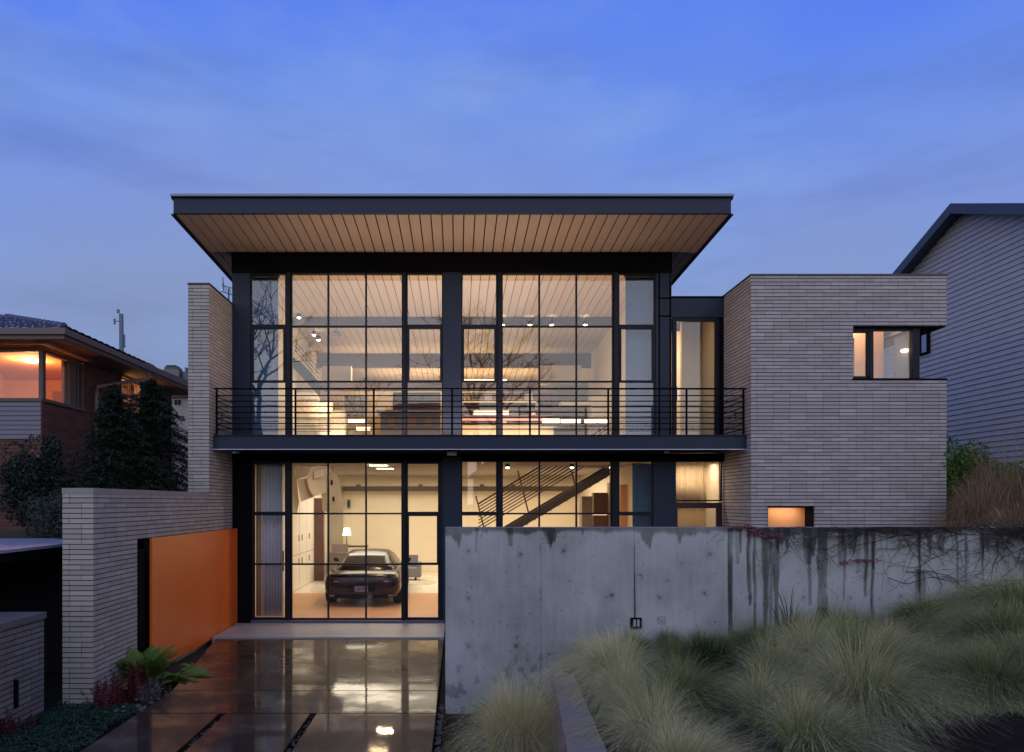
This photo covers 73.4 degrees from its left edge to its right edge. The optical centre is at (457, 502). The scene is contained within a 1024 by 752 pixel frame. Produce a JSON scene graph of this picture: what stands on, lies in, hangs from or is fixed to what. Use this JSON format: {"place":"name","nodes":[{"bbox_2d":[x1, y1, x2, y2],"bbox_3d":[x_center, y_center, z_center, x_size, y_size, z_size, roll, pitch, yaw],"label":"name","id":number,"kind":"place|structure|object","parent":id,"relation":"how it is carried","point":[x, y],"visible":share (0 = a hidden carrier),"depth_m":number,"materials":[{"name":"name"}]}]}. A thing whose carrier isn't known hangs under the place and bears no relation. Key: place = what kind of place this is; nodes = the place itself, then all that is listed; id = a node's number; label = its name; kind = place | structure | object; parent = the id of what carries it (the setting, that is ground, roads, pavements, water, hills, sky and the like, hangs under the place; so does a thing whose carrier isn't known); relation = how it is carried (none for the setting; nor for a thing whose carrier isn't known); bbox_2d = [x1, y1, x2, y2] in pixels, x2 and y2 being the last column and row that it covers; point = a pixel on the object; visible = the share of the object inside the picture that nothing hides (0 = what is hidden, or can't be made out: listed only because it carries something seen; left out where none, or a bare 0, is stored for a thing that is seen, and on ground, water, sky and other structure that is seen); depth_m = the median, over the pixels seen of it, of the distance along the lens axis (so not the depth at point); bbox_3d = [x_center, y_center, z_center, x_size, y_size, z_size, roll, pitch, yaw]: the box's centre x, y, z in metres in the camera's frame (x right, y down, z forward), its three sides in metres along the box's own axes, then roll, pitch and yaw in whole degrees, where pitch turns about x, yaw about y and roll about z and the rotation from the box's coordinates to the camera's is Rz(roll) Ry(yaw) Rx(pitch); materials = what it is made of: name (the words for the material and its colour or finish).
{"place":"outdoors","nodes":[
{"label":"outdoors","id":0,"kind":"place"},
{"bbox_2d":[0,531,150,655],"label":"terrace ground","id":1,"kind":"structure","parent":0,"point":[12,534],"depth_m":12.40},
{"bbox_2d":[0,434,76,534],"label":"hedge shrub","id":2,"kind":"object","parent":1,"relation":"on","point":[32,476],"visible":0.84,"depth_m":12.53,"materials":[{"name":"green plant"}]},
{"bbox_2d":[17,489,61,537],"bbox_3d":[-7.275,0.229,12.405,1.526,0.975,0.807,0,0,0],"label":"hedge shrub","id":3,"kind":"object","parent":1,"relation":"on","point":[42,519],"visible":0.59,"depth_m":12.24,"materials":[{"name":"green plant"}]},
{"bbox_2d":[0,314,187,530],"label":"neighbour house","id":4,"kind":"structure","parent":1,"relation":"on","point":[59,388],"depth_m":15.60,"materials":[{"name":"red brick"}]},
{"bbox_2d":[22,358,38,362],"bbox_3d":[-9.745,-3.293,15.600,0.440,0.210,0.440,0,0,0],"label":"globe lamp","id":5,"kind":"object","parent":4,"relation":"hanging from","point":[28,360],"visible":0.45,"depth_m":15.50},
{"bbox_2d":[0,349,85,411],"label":"corner window","id":6,"kind":"structure","parent":4,"relation":"in","point":[72,372],"depth_m":15.58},
{"bbox_2d":[120,376,140,410],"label":"side window","id":7,"kind":"structure","parent":4,"relation":"in","point":[126,392],"depth_m":18.57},
{"bbox_2d":[46,383,159,548],"bbox_3d":[-6.496,-0.666,12.864,2.485,3.182,2.624,0,0,0],"label":"conifer","id":8,"kind":"object","parent":1,"relation":"on","point":[105,453],"visible":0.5,"depth_m":12.64,"materials":[{"name":"green plant"}]},
{"bbox_2d":[113,309,125,350],"bbox_3d":[-19.788,-4.829,39.981,0.743,12.862,0.362,0,0,0],"label":"signal mast","id":9,"kind":"object","parent":1,"relation":"on","point":[121,334],"visible":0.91,"depth_m":39.90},
{"bbox_2d":[94,434,182,552],"bbox_3d":[-6.219,-0.097,13.056,2.625,2.458,2.921,0,0,0],"label":"conifer","id":10,"kind":"object","parent":1,"relation":"on","point":[150,457],"visible":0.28,"depth_m":12.82,"materials":[{"name":"green plant"}]},
{"bbox_2d":[93,379,187,491],"bbox_3d":[-6.481,-0.726,14.021,3.048,3.645,3.174,0,0,26],"label":"conifer","id":11,"kind":"object","parent":1,"relation":"on","point":[151,390],"visible":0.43,"depth_m":13.86,"materials":[{"name":"green plant"}]},
{"bbox_2d":[62,283,232,705],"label":"brick screen wall","id":12,"kind":"structure","parent":1,"relation":"on","point":[105,531],"depth_m":10.33,"materials":[{"name":"brick"}]},
{"bbox_2d":[148,528,236,663],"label":"sliding gate","id":13,"kind":"structure","parent":12,"relation":"attached to","point":[193,590],"depth_m":12.39,"materials":[{"name":"metal"}]},
{"bbox_2d":[148,364,234,491],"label":"background house","id":14,"kind":"structure","parent":1,"relation":"on","point":[180,405],"depth_m":27.00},
{"bbox_2d":[163,365,182,377],"bbox_3d":[-12.610,-5.270,30.350,0.700,1.580,0.700,0,0,0],"label":"chimney","id":15,"kind":"object","parent":14,"relation":"on","point":[175,370],"visible":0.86,"depth_m":30.05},
{"bbox_2d":[183,367,187,379],"bbox_3d":[-11.965,-5.220,30.350,0.250,1.480,0.700,0,0,0],"label":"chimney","id":16,"kind":"object","parent":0,"point":[185,374],"visible":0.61,"depth_m":30.00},
{"bbox_2d":[44,648,444,749],"bbox_3d":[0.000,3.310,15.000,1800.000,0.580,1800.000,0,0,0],"label":"ground","id":17,"kind":"structure","parent":0,"point":[52,689],"depth_m":10.99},
{"bbox_2d":[0,538,145,671],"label":"carport","id":18,"kind":"object","parent":17,"relation":"on","point":[30,574],"visible":0.22,"depth_m":11.70,"materials":[{"name":"black metal"}]},
{"bbox_2d":[3,689,173,751],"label":"planting bed","id":19,"kind":"object","parent":17,"relation":"on","point":[114,726],"depth_m":8.70,"materials":[{"name":"soil"}]},
{"bbox_2d":[0,707,36,742],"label":"red plant","id":20,"kind":"object","parent":19,"relation":"on","point":[12,725],"visible":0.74,"depth_m":7.96,"materials":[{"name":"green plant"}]},
{"bbox_2d":[0,612,45,730],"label":"brick planter wall","id":21,"kind":"structure","parent":19,"relation":"on","point":[22,666],"depth_m":8.55,"materials":[{"name":"grey brick"}]},
{"bbox_2d":[0,700,146,751],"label":"ground cover","id":22,"kind":"object","parent":19,"relation":"on","point":[48,720],"visible":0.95,"depth_m":8.16,"materials":[{"name":"plant"}]},
{"bbox_2d":[80,671,125,711],"bbox_3d":[-4.808,2.545,9.238,0.542,0.486,0.483,0,0,0],"label":"red plant","id":23,"kind":"object","parent":19,"relation":"on","point":[105,692],"visible":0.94,"depth_m":9.20,"materials":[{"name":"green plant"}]},
{"bbox_2d":[110,661,149,702],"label":"red plant","id":24,"kind":"object","parent":19,"relation":"on","point":[130,686],"visible":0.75,"depth_m":9.67,"materials":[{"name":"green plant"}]},
{"bbox_2d":[136,675,171,705],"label":"shrub","id":25,"kind":"object","parent":19,"relation":"on","point":[152,692],"visible":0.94,"depth_m":9.52,"materials":[{"name":"grey plant"}]},
{"bbox_2d":[113,688,490,751],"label":"gravel","id":26,"kind":"structure","parent":17,"relation":"on","point":[438,728],"depth_m":8.54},
{"bbox_2d":[440,714,553,751],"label":"planting bed","id":27,"kind":"object","parent":17,"relation":"on","point":[446,719],"visible":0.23,"depth_m":8.17,"materials":[{"name":"soil"}]},
{"bbox_2d":[455,690,495,730],"bbox_3d":[0.334,2.516,8.399,0.822,0.527,0.816,0,0,-31],"label":"grass clump","id":28,"kind":"object","parent":27,"relation":"on","point":[476,710],"visible":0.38,"depth_m":8.36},
{"bbox_2d":[434,656,559,751],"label":"grass clump","id":29,"kind":"object","parent":27,"relation":"on","point":[514,726],"visible":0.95,"depth_m":6.67,"materials":[{"name":"plant"}]},
{"bbox_2d":[512,682,552,721],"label":"grass clump","id":30,"kind":"object","parent":27,"relation":"on","point":[541,698],"visible":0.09,"depth_m":8.31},
{"bbox_2d":[170,193,947,622],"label":"modern house","id":31,"kind":"structure","parent":17,"relation":"on","point":[778,401],"depth_m":14.94,"materials":[{"name":"grey brick"}]},
{"bbox_2d":[220,277,231,299],"bbox_3d":[-6.084,-5.394,18.044,0.343,1.093,0.125,0,0,0],"label":"roof aerial","id":32,"kind":"object","parent":31,"relation":"attached to","point":[228,292],"visible":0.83,"depth_m":17.99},
{"bbox_2d":[255,464,261,616],"bbox_3d":[-4.473,0.835,15.341,0.173,3.430,0.096,0,0,0],"label":"curtain","id":33,"kind":"object","parent":31,"relation":"hanging from","point":[258,540],"visible":0.94,"depth_m":15.33,"materials":[{"name":"fabric"}]},
{"bbox_2d":[250,273,285,434],"bbox_3d":[-4.165,-3.220,15.014,0.830,3.680,0.112,0,0,0],"label":"window","id":34,"kind":"structure","parent":31,"relation":"in","point":[252,327],"depth_m":15.00,"materials":[{"name":"paint"}]},
{"bbox_2d":[252,462,285,619],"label":"window","id":35,"kind":"structure","parent":31,"relation":"in","point":[254,513],"depth_m":15.00,"materials":[{"name":"paint"}]},
{"bbox_2d":[261,464,283,616],"bbox_3d":[-4.157,0.835,15.322,0.519,3.430,0.115,0,0,0],"label":"curtain","id":36,"kind":"object","parent":31,"relation":"hanging from","point":[272,550],"visible":0.99,"depth_m":15.32,"materials":[{"name":"grey fabric"}]},
{"bbox_2d":[293,466,344,514],"bbox_3d":[-3.743,-0.356,18.156,1.559,1.359,0.912,0,0,0],"label":"hanging sculpture","id":37,"kind":"object","parent":31,"relation":"hanging from","point":[314,483],"visible":0.89,"depth_m":18.16,"materials":[{"name":"white paper"}]},
{"bbox_2d":[314,498,324,580],"bbox_3d":[-4.648,1.220,22.800,0.357,2.740,0.200,0,0,0],"label":"brown door","id":38,"kind":"structure","parent":31,"relation":"in","point":[319,519],"depth_m":22.70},
{"bbox_2d":[297,392,369,434],"bbox_3d":[-3.769,-2.423,20.750,2.341,1.761,1.100,0,0,0],"label":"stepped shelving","id":39,"kind":"object","parent":31,"relation":"attached to","point":[324,420],"visible":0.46,"depth_m":20.32,"materials":[{"name":"beige paint"}]},
{"bbox_2d":[331,306,341,335],"bbox_3d":[-3.293,-4.931,18.500,0.300,0.757,0.300,0,0,0],"label":"pendant lamp","id":40,"kind":"object","parent":31,"relation":"hanging from","point":[336,332],"visible":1,"depth_m":18.50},
{"bbox_2d":[290,273,402,434],"bbox_3d":[-2.440,-3.220,15.035,2.480,3.680,0.070,0,0,0],"label":"window","id":41,"kind":"structure","parent":31,"relation":"in","point":[291,274],"depth_m":15.00,"materials":[{"name":"paint"}]},
{"bbox_2d":[290,462,402,619],"bbox_3d":[-2.445,0.835,15.035,2.470,3.470,0.070,0,0,0],"label":"window","id":42,"kind":"structure","parent":31,"relation":"in","point":[291,463],"depth_m":15.00,"materials":[{"name":"paint"}]},
{"bbox_2d":[325,548,410,602],"bbox_3d":[-2.464,1.944,19.432,2.240,1.309,4.995,0,0,-1],"label":"parked car","id":43,"kind":"object","parent":31,"relation":"on","point":[348,581],"visible":0.88,"depth_m":17.08,"materials":[{"name":"black paint"}]},
{"bbox_2d":[367,463,389,465],"bbox_3d":[-1.980,-0.948,17.000,0.560,0.055,0.100,0,0,0],"label":"ceiling panel light","id":44,"kind":"object","parent":31,"relation":"attached to","point":[377,464],"visible":0.9,"depth_m":16.95,"materials":[{"name":"white paint"}]},
{"bbox_2d":[376,410,441,434],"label":"kitchen island","id":45,"kind":"structure","parent":31,"relation":"on","point":[411,426],"depth_m":20.40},
{"bbox_2d":[408,555,421,579],"bbox_3d":[-1.610,2.184,22.960,0.740,0.820,0.720,0,0,0],"label":"armchair","id":46,"kind":"object","parent":31,"relation":"on","point":[415,572],"visible":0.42,"depth_m":22.60,"materials":[{"name":"fabric"}]},
{"bbox_2d":[393,392,440,409],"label":"oven tower","id":47,"kind":"structure","parent":31,"relation":"on","point":[420,398],"depth_m":21.46,"materials":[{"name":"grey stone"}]},
{"bbox_2d":[408,394,421,400],"bbox_3d":[-1.359,-3.305,21.475,0.429,0.200,0.030,0,0,0],"label":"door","id":48,"kind":"structure","parent":47,"relation":"in","point":[410,398],"depth_m":21.46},
{"bbox_2d":[408,402,421,407],"bbox_3d":[-1.359,-3.069,21.475,0.429,0.186,0.030,0,0,0],"label":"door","id":49,"kind":"structure","parent":47,"relation":"in","point":[409,403],"depth_m":21.46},
{"bbox_2d":[424,394,437,400],"bbox_3d":[-0.844,-3.305,21.475,0.458,0.200,0.030,0,0,0],"label":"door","id":50,"kind":"structure","parent":47,"relation":"in","point":[426,398],"depth_m":21.46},
{"bbox_2d":[424,402,437,407],"bbox_3d":[-0.844,-3.069,21.475,0.458,0.186,0.030,0,0,0],"label":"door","id":51,"kind":"structure","parent":47,"relation":"in","point":[425,403],"depth_m":21.46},
{"bbox_2d":[409,579,436,584],"bbox_3d":[-1.467,2.584,22.200,1.540,0.020,1.540,0,0,0],"label":"round rug","id":52,"kind":"object","parent":31,"relation":"on","point":[418,582],"visible":0.61,"depth_m":22.05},
{"bbox_2d":[406,462,439,619],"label":"window","id":53,"kind":"structure","parent":31,"relation":"in","point":[408,514],"depth_m":15.00,"materials":[{"name":"paint"}]},
{"bbox_2d":[406,273,442,434],"bbox_3d":[-0.730,-3.220,15.014,0.840,3.680,0.112,0,0,0],"label":"window","id":54,"kind":"structure","parent":31,"relation":"in","point":[408,327],"depth_m":15.00,"materials":[{"name":"paint"}]},
{"bbox_2d":[447,450,456,454],"bbox_3d":[-0.128,-1.052,14.200,0.199,0.136,0.120,0,0,0],"label":"soffit sensor","id":55,"kind":"object","parent":31,"relation":"attached to","point":[451,452],"visible":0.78,"depth_m":14.14,"materials":[{"name":"grey plastic"}]},
{"bbox_2d":[461,273,497,434],"bbox_3d":[0.465,-3.220,15.014,0.830,3.680,0.112,0,0,0],"label":"window","id":56,"kind":"structure","parent":31,"relation":"in","point":[495,327],"depth_m":15.00,"materials":[{"name":"paint"}]},
{"bbox_2d":[461,462,497,526],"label":"window","id":57,"kind":"structure","parent":31,"relation":"in","point":[462,513],"depth_m":15.00,"materials":[{"name":"paint"}]},
{"bbox_2d":[463,379,506,383],"bbox_3d":[0.810,-3.670,20.750,1.318,0.089,0.300,0,0,0],"label":"light shelf","id":58,"kind":"object","parent":31,"relation":"attached to","point":[483,379],"visible":0.27,"depth_m":20.60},
{"bbox_2d":[462,392,553,434],"bbox_3d":[1.503,-2.453,20.700,2.733,1.790,0.400,0,0,0],"label":"kitchen shelving","id":59,"kind":"object","parent":31,"relation":"on","point":[505,420],"visible":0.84,"depth_m":20.60,"materials":[{"name":"beige paint"}]},
{"bbox_2d":[501,462,611,526],"bbox_3d":[2.165,0.800,15.035,2.430,3.540,0.070,0,0,0],"label":"window","id":60,"kind":"structure","parent":31,"relation":"in","point":[502,513],"depth_m":15.00,"materials":[{"name":"paint"}]},
{"bbox_2d":[501,273,613,434],"bbox_3d":[2.185,-3.220,15.035,2.470,3.680,0.070,0,0,0],"label":"window","id":61,"kind":"structure","parent":31,"relation":"in","point":[502,274],"depth_m":15.00,"materials":[{"name":"paint"}]},
{"bbox_2d":[540,419,606,427],"bbox_3d":[3.413,-2.347,20.200,2.000,0.213,0.400,0,0,0],"label":"counter light","id":62,"kind":"object","parent":31,"relation":"attached to","point":[569,425],"visible":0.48,"depth_m":20.00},
{"bbox_2d":[559,396,591,405],"bbox_3d":[3.640,-3.158,21.250,0.924,0.324,0.500,0,0,0],"label":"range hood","id":63,"kind":"object","parent":31,"relation":"attached to","point":[573,403],"visible":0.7,"depth_m":21.00,"materials":[{"name":"white paint"}]},
{"bbox_2d":[588,396,606,434],"bbox_3d":[4.368,-2.450,21.240,0.532,1.708,0.520,0,0,0],"label":"tall cupboard","id":64,"kind":"object","parent":31,"relation":"on","point":[596,409],"visible":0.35,"depth_m":21.00,"materials":[{"name":"white paint"}]},
{"bbox_2d":[620,484,626,526],"bbox_3d":[4.514,1.570,18.450,0.270,4.122,0.100,0,0,0],"label":"inner door","id":65,"kind":"structure","parent":31,"relation":"in","point":[623,487],"depth_m":18.40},
{"bbox_2d":[618,462,653,526],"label":"window","id":66,"kind":"structure","parent":31,"relation":"in","point":[651,513],"depth_m":15.00,"materials":[{"name":"paint"}]},
{"bbox_2d":[618,273,655,434],"bbox_3d":[3.925,-3.220,15.014,0.850,3.680,0.112,0,0,0],"label":"window","id":67,"kind":"structure","parent":31,"relation":"in","point":[620,327],"depth_m":15.00,"materials":[{"name":"paint"}]},
{"bbox_2d":[624,275,652,434],"bbox_3d":[4.080,-3.269,15.300,0.713,3.798,0.080,0,0,0],"label":"roller shade","id":68,"kind":"object","parent":31,"relation":"on","point":[638,311],"visible":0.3,"depth_m":15.28,"materials":[{"name":"fabric"}]},
{"bbox_2d":[631,463,650,526],"bbox_3d":[4.126,0.835,15.322,0.479,3.430,0.114,0,0,0],"label":"curtain","id":69,"kind":"object","parent":31,"relation":"hanging from","point":[641,487],"visible":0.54,"depth_m":15.32,"materials":[{"name":"blue fabric"}]},
{"bbox_2d":[676,462,705,502],"bbox_3d":[5.581,-0.481,15.952,1.132,1.098,0.078,0,0,0],"label":"curtain","id":70,"kind":"object","parent":31,"relation":"hanging from","point":[690,480],"visible":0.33,"depth_m":15.95,"materials":[{"name":"fabric"}]},
{"bbox_2d":[672,317,718,434],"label":"window","id":71,"kind":"structure","parent":31,"relation":"in","point":[674,319],"depth_m":15.00,"materials":[{"name":"paint"}]},
{"bbox_2d":[676,462,721,500],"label":"window","id":72,"kind":"structure","parent":31,"relation":"in","point":[720,462],"depth_m":15.00,"materials":[{"name":"paint"}]},
{"bbox_2d":[676,503,721,526],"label":"window","id":73,"kind":"structure","parent":31,"relation":"in","point":[718,506],"depth_m":15.00,"materials":[{"name":"black metal"}]},
{"bbox_2d":[767,506,813,526],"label":"low window","id":74,"kind":"structure","parent":31,"relation":"in","point":[809,510],"depth_m":13.67,"materials":[{"name":"black paint"}]},
{"bbox_2d":[853,328,919,377],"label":"corner window","id":75,"kind":"structure","parent":31,"relation":"in","point":[913,333],"depth_m":13.70,"materials":[{"name":"paint"}]},
{"bbox_2d":[551,667,606,751],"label":"planter kerb","id":76,"kind":"structure","parent":17,"relation":"on","point":[574,743],"depth_m":5.32,"materials":[{"name":"concrete"}]},
{"bbox_2d":[445,527,1023,713],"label":"retaining wall","id":77,"kind":"structure","parent":17,"relation":"on","point":[526,597],"depth_m":8.95,"materials":[{"name":"concrete"}]},
{"bbox_2d":[630,588,641,627],"bbox_3d":[2.324,1.372,8.919,0.137,0.525,0.062,0,0,0],"label":"outdoor socket","id":78,"kind":"object","parent":77,"relation":"attached to","point":[635,620],"visible":0.87,"depth_m":8.90,"materials":[{"name":"black paint"}]},
{"bbox_2d":[711,523,1023,597],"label":"bare vine","id":79,"kind":"object","parent":77,"relation":"attached to","point":[774,535],"visible":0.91,"depth_m":8.90,"materials":[{"name":"brown plant"}]},
{"bbox_2d":[80,639,443,751],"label":"driveway","id":80,"kind":"structure","parent":0,"point":[350,695],"depth_m":9.13,"materials":[{"name":"concrete"}]},
{"bbox_2d":[184,716,314,751],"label":"gravel","id":81,"kind":"structure","parent":80,"relation":"on","point":[293,744],"depth_m":7.88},
{"bbox_2d":[252,275,279,434],"bbox_3d":[-4.335,-3.269,15.300,0.672,3.798,0.080,0,0,0],"label":"roller shade","id":82,"kind":"object","parent":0,"point":[264,299],"visible":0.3,"depth_m":15.28,"materials":[{"name":"fabric"}]},
{"bbox_2d":[133,639,444,748],"bbox_3d":[-2.640,2.905,4.950,4.720,0.210,19.900,0,0,0],"label":"gravel bed","id":83,"kind":"object","parent":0,"point":[194,657],"depth_m":11.83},
{"bbox_2d":[115,644,195,686],"bbox_3d":[-4.630,2.461,10.227,0.978,0.604,1.078,0,0,25],"label":"fern","id":84,"kind":"object","parent":83,"relation":"on","point":[153,661],"visible":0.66,"depth_m":10.17,"materials":[{"name":"green plant"}]},
{"bbox_2d":[153,666,213,682],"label":"fern","id":85,"kind":"object","parent":83,"relation":"on","point":[178,677],"visible":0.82,"depth_m":10.44,"materials":[{"name":"green plant"}]},
{"bbox_2d":[179,662,194,671],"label":"fern","id":86,"kind":"object","parent":83,"relation":"on","point":[186,666],"visible":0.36,"depth_m":11.31,"materials":[{"name":"green plant"}]},
{"bbox_2d":[212,623,444,642],"bbox_3d":[-2.540,2.761,14.115,4.520,0.278,1.550,0,0,0],"label":"apron","id":87,"kind":"object","parent":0,"point":[336,631],"visible":0.53,"depth_m":13.91,"materials":[{"name":"concrete"}]},
{"bbox_2d":[325,552,347,577],"bbox_3d":[-3.872,2.104,22.490,0.840,0.980,0.820,0,0,0],"label":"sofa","id":88,"kind":"object","parent":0,"point":[339,555],"visible":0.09,"depth_m":22.08,"materials":[{"name":"grey fabric"}]},
{"bbox_2d":[332,544,347,551],"bbox_3d":[-4.112,2.019,24.090,0.790,1.150,0.620,0,0,0],"label":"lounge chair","id":89,"kind":"object","parent":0,"point":[339,547],"visible":0.08,"depth_m":23.78,"materials":[{"name":"fabric"}]},
{"bbox_2d":[348,545,367,547],"bbox_3d":[-3.739,2.070,24.700,0.951,1.040,0.400,0,0,0],"label":"side table","id":90,"kind":"object","parent":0,"point":[357,546],"visible":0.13,"depth_m":24.70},
{"bbox_2d":[343,528,350,545],"bbox_3d":[-4.018,1.230,24.700,0.310,0.640,0.310,0,0,0],"label":"table lamp","id":91,"kind":"object","parent":90,"relation":"on","point":[346,532],"visible":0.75,"depth_m":24.60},
{"bbox_2d":[0,0,1023,370],"label":"sky","id":92,"kind":"structure","parent":0,"point":[840,132],"materials":[{"name":"blue"}]},
{"bbox_2d":[561,625,1023,751],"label":"soil","id":93,"kind":"structure","parent":0,"point":[998,737],"depth_m":4.16,"materials":[{"name":"soil"}]},
{"bbox_2d":[521,594,1023,751],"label":"feather grass","id":94,"kind":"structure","parent":93,"relation":"on","point":[855,680],"depth_m":4.77,"materials":[{"name":"plant"}]},
{"bbox_2d":[764,586,816,636],"bbox_3d":[4.046,1.407,8.339,0.578,0.834,0.678,0,0,34],"label":"strappy plant","id":95,"kind":"object","parent":93,"relation":"on","point":[790,618],"visible":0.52,"depth_m":8.35,"materials":[{"name":"green plant"}]},
{"bbox_2d":[853,589,979,639],"bbox_3d":[5.218,1.436,7.890,1.625,0.944,1.540,0,0,0],"label":"grass clump","id":96,"kind":"object","parent":93,"relation":"on","point":[898,612],"visible":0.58,"depth_m":7.92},
{"bbox_2d":[872,577,989,632],"bbox_3d":[5.771,1.466,8.019,2.011,1.223,1.899,0,0,0],"label":"grass clump","id":97,"kind":"object","parent":93,"relation":"on","point":[944,603],"visible":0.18,"depth_m":8.18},
{"bbox_2d":[880,556,1023,640],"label":"grass clump","id":98,"kind":"object","parent":93,"relation":"on","point":[984,593],"visible":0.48,"depth_m":7.50,"materials":[{"name":"plant"}]},
{"bbox_2d":[887,633,1023,730],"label":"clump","id":99,"kind":"object","parent":93,"relation":"on","point":[985,708],"visible":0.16,"depth_m":4.32,"materials":[{"name":"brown plant"}]},
{"bbox_2d":[889,590,1023,654],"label":"grass clump","id":100,"kind":"object","parent":93,"relation":"on","point":[988,625],"visible":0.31,"depth_m":6.32,"materials":[{"name":"plant"}]},
{"bbox_2d":[900,618,1023,703],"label":"grass clump","id":101,"kind":"object","parent":93,"relation":"on","point":[1013,648],"visible":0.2,"depth_m":5.08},
{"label":"raised ground","id":102,"kind":"structure","parent":0,"visible":0},
{"bbox_2d":[920,512,987,526],"bbox_3d":[8.927,0.428,12.294,1.416,0.574,1.286,0,0,0],"label":"dry brush","id":103,"kind":"object","parent":102,"relation":"on","point":[959,525],"visible":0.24,"depth_m":12.28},
{"bbox_2d":[942,434,996,524],"bbox_3d":[10.036,-0.446,14.034,1.886,2.202,1.147,0,0,0],"label":"green bush","id":104,"kind":"object","parent":102,"relation":"on","point":[960,455],"visible":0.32,"depth_m":13.72,"materials":[{"name":"green plant"}]},
{"bbox_2d":[922,453,1022,526],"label":"dry brush","id":105,"kind":"object","parent":102,"relation":"on","point":[971,509],"visible":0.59,"depth_m":12.46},
{"bbox_2d":[930,425,1023,524],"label":"dry brush","id":106,"kind":"object","parent":102,"relation":"on","point":[1014,489],"visible":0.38,"depth_m":12.85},
{"bbox_2d":[953,450,1023,503],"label":"dry brush","id":107,"kind":"object","parent":102,"relation":"on","point":[1010,475],"visible":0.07,"depth_m":14.15,"materials":[{"name":"brown plant"}]},
{"bbox_2d":[954,493,1023,526],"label":"dry brush","id":108,"kind":"object","parent":102,"relation":"on","point":[1005,521],"visible":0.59,"depth_m":11.62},
{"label":"side ground","id":109,"kind":"structure","parent":0,"visible":0},
{"bbox_2d":[884,203,1023,523],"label":"sided house","id":110,"kind":"structure","parent":109,"relation":"on","point":[972,351],"depth_m":18.31,"materials":[{"name":"grey"}]},
{"bbox_2d":[920,332,930,355],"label":"window","id":111,"kind":"structure","parent":110,"relation":"in","point":[925,342],"depth_m":20.39,"materials":[{"name":"black paint"}]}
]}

